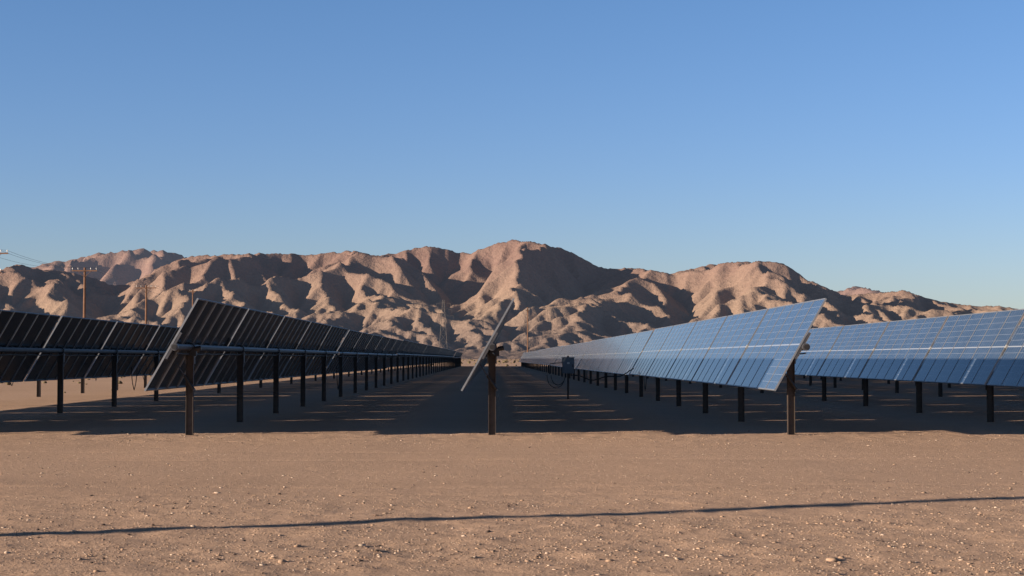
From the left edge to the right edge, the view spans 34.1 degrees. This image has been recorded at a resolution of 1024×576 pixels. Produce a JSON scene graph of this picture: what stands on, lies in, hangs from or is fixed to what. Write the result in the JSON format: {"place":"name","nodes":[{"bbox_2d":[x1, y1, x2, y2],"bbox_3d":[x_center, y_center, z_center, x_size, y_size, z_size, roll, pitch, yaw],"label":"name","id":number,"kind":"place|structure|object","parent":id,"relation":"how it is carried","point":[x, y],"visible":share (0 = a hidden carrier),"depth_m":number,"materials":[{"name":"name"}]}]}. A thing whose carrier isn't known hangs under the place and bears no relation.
{"place":"outdoors","nodes":[
{"label":"outdoors","id":0,"kind":"place"},
{"bbox_2d":[131,367,137,389],"bbox_3d":[-13.367,3.517,66.020,0.032,0.866,15.486,0,-2,-1],"label":"power cable","id":1,"kind":"object","parent":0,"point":[132,379],"visible":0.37,"depth_m":58.65,"materials":[{"name":"black plastic"}]},
{"bbox_2d":[336,366,339,388],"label":"power cable","id":2,"kind":"object","parent":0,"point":[339,376],"visible":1,"depth_m":68.53,"materials":[{"name":"black plastic"}]},
{"bbox_2d":[433,301,452,348],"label":"transmission tower","id":3,"kind":"structure","parent":0,"point":[442,302],"depth_m":1179.47,"materials":[{"name":"metal"}]},
{"bbox_2d":[31,248,883,294],"bbox_3d":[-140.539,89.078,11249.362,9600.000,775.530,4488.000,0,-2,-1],"label":"distant mountain range","id":4,"kind":"structure","parent":0,"point":[128,266],"depth_m":10786.62,"materials":[{"name":"brown stone"}]},
{"bbox_2d":[0,359,1023,575],"bbox_3d":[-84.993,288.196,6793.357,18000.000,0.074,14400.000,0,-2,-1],"label":"desert ground","id":5,"kind":"structure","parent":0,"point":[527,399],"depth_m":22.73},
{"bbox_2d":[72,267,96,317],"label":"utility pole","id":6,"kind":"object","parent":5,"relation":"on","point":[84,297],"visible":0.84,"depth_m":172.49,"materials":[{"name":"brown wood"}]},
{"bbox_2d":[28,330,146,396],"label":"solar panel row","id":7,"kind":"object","parent":5,"relation":"on","point":[82,387],"depth_m":77.13,"materials":[{"name":"black glass"}]},
{"bbox_2d":[136,285,155,323],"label":"utility pole","id":8,"kind":"object","parent":5,"relation":"on","point":[146,287],"visible":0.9,"depth_m":214.42,"materials":[{"name":"brown wood"}]},
{"bbox_2d":[0,310,430,412],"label":"solar panel row","id":9,"kind":"object","parent":5,"relation":"on","point":[73,347],"visible":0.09,"depth_m":50.86,"materials":[{"name":"black glass"}]},
{"bbox_2d":[6,359,519,392],"bbox_3d":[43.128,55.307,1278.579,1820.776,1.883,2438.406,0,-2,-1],"label":"desert scrub","id":10,"kind":"object","parent":5,"relation":"on","point":[499,361],"visible":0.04,"depth_m":515.16,"materials":[{"name":"brown plant"}]},
{"bbox_2d":[144,298,462,434],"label":"solar panel row","id":11,"kind":"object","parent":5,"relation":"on","point":[214,343],"visible":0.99,"depth_m":47.32,"materials":[{"name":"black glass"}]},
{"bbox_2d":[461,298,513,434],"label":"solar panel row","id":12,"kind":"object","parent":5,"relation":"on","point":[489,354],"visible":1,"depth_m":34.91,"materials":[{"name":"black glass"}]},
{"bbox_2d":[527,307,529,351],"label":"utility pole","id":13,"kind":"object","parent":5,"relation":"on","point":[527,329],"visible":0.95,"depth_m":351.90,"materials":[{"name":"brown wood"}]},
{"bbox_2d":[547,356,633,398],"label":"combiner box","id":14,"kind":"object","parent":5,"relation":"on","point":[567,362],"visible":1,"depth_m":65.79,"materials":[{"name":"metal"}]},
{"bbox_2d":[519,298,826,434],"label":"solar panel row","id":15,"kind":"object","parent":5,"relation":"on","point":[762,349],"visible":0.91,"depth_m":46.56,"materials":[{"name":"blue glass"}]},
{"bbox_2d":[551,309,1023,421],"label":"solar panel row","id":16,"kind":"object","parent":5,"relation":"on","point":[969,349],"visible":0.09,"depth_m":47.91,"materials":[{"name":"blue glass"}]},
{"bbox_2d":[803,376,985,389],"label":"solar panel row","id":17,"kind":"object","parent":5,"relation":"on","point":[888,382],"depth_m":105.64,"materials":[{"name":"glass"}]},
{"bbox_2d":[809,325,1018,396],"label":"solar panel row","id":18,"kind":"object","parent":5,"relation":"on","point":[940,392],"depth_m":77.58,"materials":[{"name":"blue glass"}]},
{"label":"utility pole","id":19,"kind":"object","parent":5,"relation":"on","visible":0},
{"bbox_2d":[0,249,190,297],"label":"power line","id":20,"kind":"object","parent":19,"relation":"attached to","point":[87,267],"visible":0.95,"depth_m":171.16,"materials":[{"name":"black metal"}]},
{"bbox_2d":[0,239,1023,358],"bbox_3d":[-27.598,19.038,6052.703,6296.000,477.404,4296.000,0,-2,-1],"label":"mountain range","id":21,"kind":"structure","parent":0,"point":[565,297],"depth_m":5903.27,"materials":[{"name":"brown stone"}]},
{"bbox_2d":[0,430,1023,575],"bbox_3d":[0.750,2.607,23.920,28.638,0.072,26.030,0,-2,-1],"label":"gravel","id":22,"kind":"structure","parent":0,"point":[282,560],"depth_m":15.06,"materials":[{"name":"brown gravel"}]},
{"bbox_2d":[0,0,1023,308],"label":"sky","id":23,"kind":"structure","parent":0,"point":[842,144],"materials":[{"name":"blue"}]}
]}

